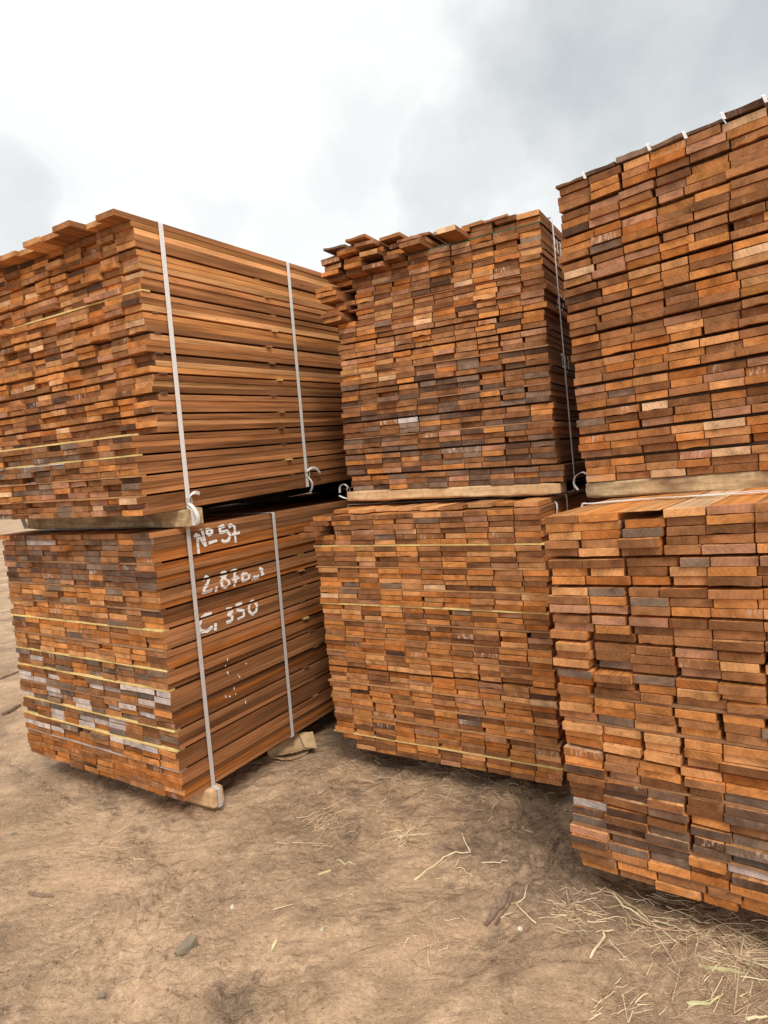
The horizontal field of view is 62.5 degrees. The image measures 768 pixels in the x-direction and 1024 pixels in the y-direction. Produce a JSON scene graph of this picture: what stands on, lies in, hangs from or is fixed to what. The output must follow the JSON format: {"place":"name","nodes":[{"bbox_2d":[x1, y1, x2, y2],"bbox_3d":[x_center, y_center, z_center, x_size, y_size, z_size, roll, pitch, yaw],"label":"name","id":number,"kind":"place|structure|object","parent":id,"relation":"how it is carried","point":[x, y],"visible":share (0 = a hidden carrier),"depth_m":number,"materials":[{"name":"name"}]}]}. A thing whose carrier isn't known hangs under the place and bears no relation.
{"place":"outdoors","nodes":[
{"label":"outdoors","id":0,"kind":"place"},
{"bbox_2d":[0,492,767,1023],"bbox_3d":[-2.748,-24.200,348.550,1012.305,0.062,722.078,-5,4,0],"label":"ground","id":1,"kind":"structure","parent":0,"point":[36,804],"depth_m":1.92,"materials":[{"name":"brown soil"}]},
{"bbox_2d":[0,671,18,679],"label":"bark strip","id":2,"kind":"object","parent":1,"relation":"on","point":[8,675],"visible":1,"depth_m":4.77,"materials":[{"name":"brown wood"}]},
{"bbox_2d":[1,704,20,715],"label":"bark strip","id":3,"kind":"object","parent":1,"relation":"on","point":[12,708],"visible":1,"depth_m":3.92,"materials":[{"name":"brown wood"}]},
{"bbox_2d":[28,891,54,897],"bbox_3d":[-1.134,1.264,2.091,0.110,0.010,0.018,-4,4,20],"label":"bark strip","id":4,"kind":"object","parent":1,"relation":"on","point":[38,894],"visible":1,"depth_m":2.09,"materials":[{"name":"brown wood"}]},
{"bbox_2d":[97,991,104,998],"bbox_3d":[-0.734,1.258,1.642,0.021,0.016,0.021,-6,4,-17],"label":"stone","id":5,"kind":"object","parent":1,"relation":"on","point":[100,995],"visible":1,"depth_m":1.64,"materials":[{"name":"beige stone"}]},
{"bbox_2d":[174,933,197,956],"bbox_3d":[-0.566,1.237,1.799,0.058,0.054,0.064,-1,6,44],"label":"rock","id":6,"kind":"object","parent":1,"relation":"on","point":[188,944],"visible":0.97,"depth_m":1.79,"materials":[{"name":"beige stone"}]},
{"bbox_2d":[0,487,387,807],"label":"lumber bundle","id":7,"kind":"object","parent":1,"relation":"on","point":[191,664],"visible":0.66,"depth_m":2.67,"materials":[{"name":"brown wood"}]},
{"bbox_2d":[0,208,434,529],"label":"lumber bundle","id":8,"kind":"object","parent":7,"relation":"on","point":[155,374],"visible":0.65,"depth_m":2.60,"materials":[{"name":"brown wood"}]},
{"bbox_2d":[271,939,277,950],"bbox_3d":[-0.311,1.226,1.792,0.011,0.007,0.041,-4,4,10],"label":"leaf scrap","id":9,"kind":"object","parent":1,"relation":"on","point":[274,944],"visible":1,"depth_m":1.79,"materials":[{"name":"beige plant"}]},
{"bbox_2d":[266,731,316,759],"bbox_3d":[-0.435,1.098,2.956,0.226,0.078,0.133,-6,4,-14],"label":"cardboard piece","id":10,"kind":"object","parent":1,"relation":"on","point":[298,745],"visible":0.98,"depth_m":2.95,"materials":[{"name":"beige cardboard"}]},
{"bbox_2d":[336,859,355,864],"bbox_3d":[-0.126,1.185,2.134,0.074,0.017,0.009,-3,5,26],"label":"leaf scrap","id":11,"kind":"object","parent":1,"relation":"on","point":[342,862],"visible":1,"depth_m":2.14,"materials":[{"name":"beige plant"}]},
{"bbox_2d":[1,756,767,1023],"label":"straw","id":12,"kind":"object","parent":1,"relation":"on","point":[736,956],"visible":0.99,"depth_m":1.74,"materials":[{"name":"beige plant"}]},
{"bbox_2d":[414,833,470,879],"bbox_3d":[0.213,1.142,2.075,0.081,0.024,0.272,-1,6,42],"label":"dry stalk","id":13,"kind":"object","parent":1,"relation":"on","point":[422,873],"visible":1,"depth_m":2.10,"materials":[{"name":"beige plant"}]},
{"bbox_2d":[298,475,614,785],"bbox_3d":[1.031,0.354,4.000,1.055,1.138,3.582,-3,5,31],"label":"lumber bundle","id":14,"kind":"object","parent":1,"relation":"on","point":[439,623],"visible":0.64,"depth_m":2.47,"materials":[{"name":"brown wood"}]},
{"bbox_2d":[315,209,611,500],"bbox_3d":[1.062,-0.812,4.134,1.076,1.158,3.656,-3,5,30],"label":"lumber bundle","id":15,"kind":"object","parent":14,"relation":"on","point":[455,352],"visible":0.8,"depth_m":2.59,"materials":[{"name":"brown wood"}]},
{"bbox_2d":[454,858,472,876],"bbox_3d":[0.249,1.146,2.026,0.031,0.019,0.106,-6,4,-16],"label":"dry stalk","id":16,"kind":"object","parent":1,"relation":"on","point":[461,867],"visible":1,"depth_m":2.04,"materials":[{"name":"beige plant"}]},
{"bbox_2d":[471,789,491,798],"bbox_3d":[0.383,1.104,2.481,0.083,0.019,0.020,-6,4,-15],"label":"wood chip","id":17,"kind":"object","parent":1,"relation":"on","point":[482,793],"visible":0.99,"depth_m":2.48,"materials":[{"name":"brown wood"}]},
{"bbox_2d":[484,890,509,926],"bbox_3d":[0.332,1.158,1.851,0.021,0.021,0.147,-2,5,39],"label":"bark strip","id":18,"kind":"object","parent":1,"relation":"on","point":[500,906],"visible":1,"depth_m":1.85,"materials":[{"name":"brown wood"}]},
{"bbox_2d":[494,893,513,924],"bbox_3d":[0.352,1.158,1.847,0.010,0.016,0.140,-2,5,33],"label":"bark strip","id":19,"kind":"object","parent":1,"relation":"on","point":[504,909],"visible":1,"depth_m":1.84,"materials":[{"name":"brown wood"}]},
{"bbox_2d":[515,885,535,923],"bbox_3d":[0.412,1.150,1.850,0.051,0.018,0.149,-5,4,0],"label":"dry stalk","id":20,"kind":"object","parent":1,"relation":"on","point":[521,909],"visible":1,"depth_m":1.85,"materials":[{"name":"beige plant"}]},
{"bbox_2d":[529,854,535,872],"bbox_3d":[0.474,1.119,2.019,0.020,0.015,0.086,-5,4,7],"label":"wood chip","id":21,"kind":"object","parent":1,"relation":"on","point":[532,862],"visible":1,"depth_m":2.01,"materials":[{"name":"brown wood"}]},
{"bbox_2d":[589,929,613,959],"bbox_3d":[0.573,1.143,1.681,0.125,0.017,0.020,-9,6,-41],"label":"dry stalk","id":22,"kind":"object","parent":1,"relation":"on","point":[597,946],"visible":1,"depth_m":1.67,"materials":[{"name":"beige plant"}]},
{"bbox_2d":[604,886,676,942],"bbox_3d":[0.711,1.123,1.772,0.023,0.020,0.251,-7,5,-28],"label":"dry stalk","id":23,"kind":"object","parent":1,"relation":"on","point":[629,908],"visible":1,"depth_m":1.77,"materials":[{"name":"beige plant"}]},
{"bbox_2d":[544,487,767,915],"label":"lumber bundle","id":24,"kind":"object","parent":1,"relation":"on","point":[658,603],"visible":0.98,"depth_m":1.65,"materials":[{"name":"brown wood"}]},
{"bbox_2d":[555,94,767,497],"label":"lumber bundle","id":25,"kind":"object","parent":24,"relation":"on","point":[663,259],"visible":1,"depth_m":1.99,"materials":[{"name":"wood"}]},
{"bbox_2d":[686,1001,708,1005],"bbox_3d":[0.738,1.154,1.486,0.053,0.008,0.009,-4,4,11],"label":"leaf scrap","id":26,"kind":"object","parent":1,"relation":"on","point":[698,1001],"visible":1,"depth_m":1.49,"materials":[{"name":"beige plant"}]},
{"bbox_2d":[687,993,723,1005],"bbox_3d":[0.763,1.152,1.489,0.100,0.009,0.021,-6,4,-13],"label":"dry stalk","id":27,"kind":"object","parent":1,"relation":"on","point":[703,1003],"visible":1,"depth_m":1.48,"materials":[{"name":"beige plant"}]},
{"bbox_2d":[698,964,744,974],"bbox_3d":[0.839,1.137,1.575,0.104,0.009,0.010,-4,5,21],"label":"leaf scrap","id":28,"kind":"object","parent":1,"relation":"on","point":[724,969],"visible":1,"depth_m":1.57,"materials":[{"name":"beige plant"}]},
{"bbox_2d":[745,1015,767,1021],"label":"dry stalk","id":29,"kind":"object","parent":1,"relation":"on","point":[750,1018],"visible":1,"depth_m":1.43,"materials":[{"name":"beige plant"}]},
{"bbox_2d":[0,0,767,483],"label":"sky","id":30,"kind":"structure","parent":0,"point":[289,131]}
]}

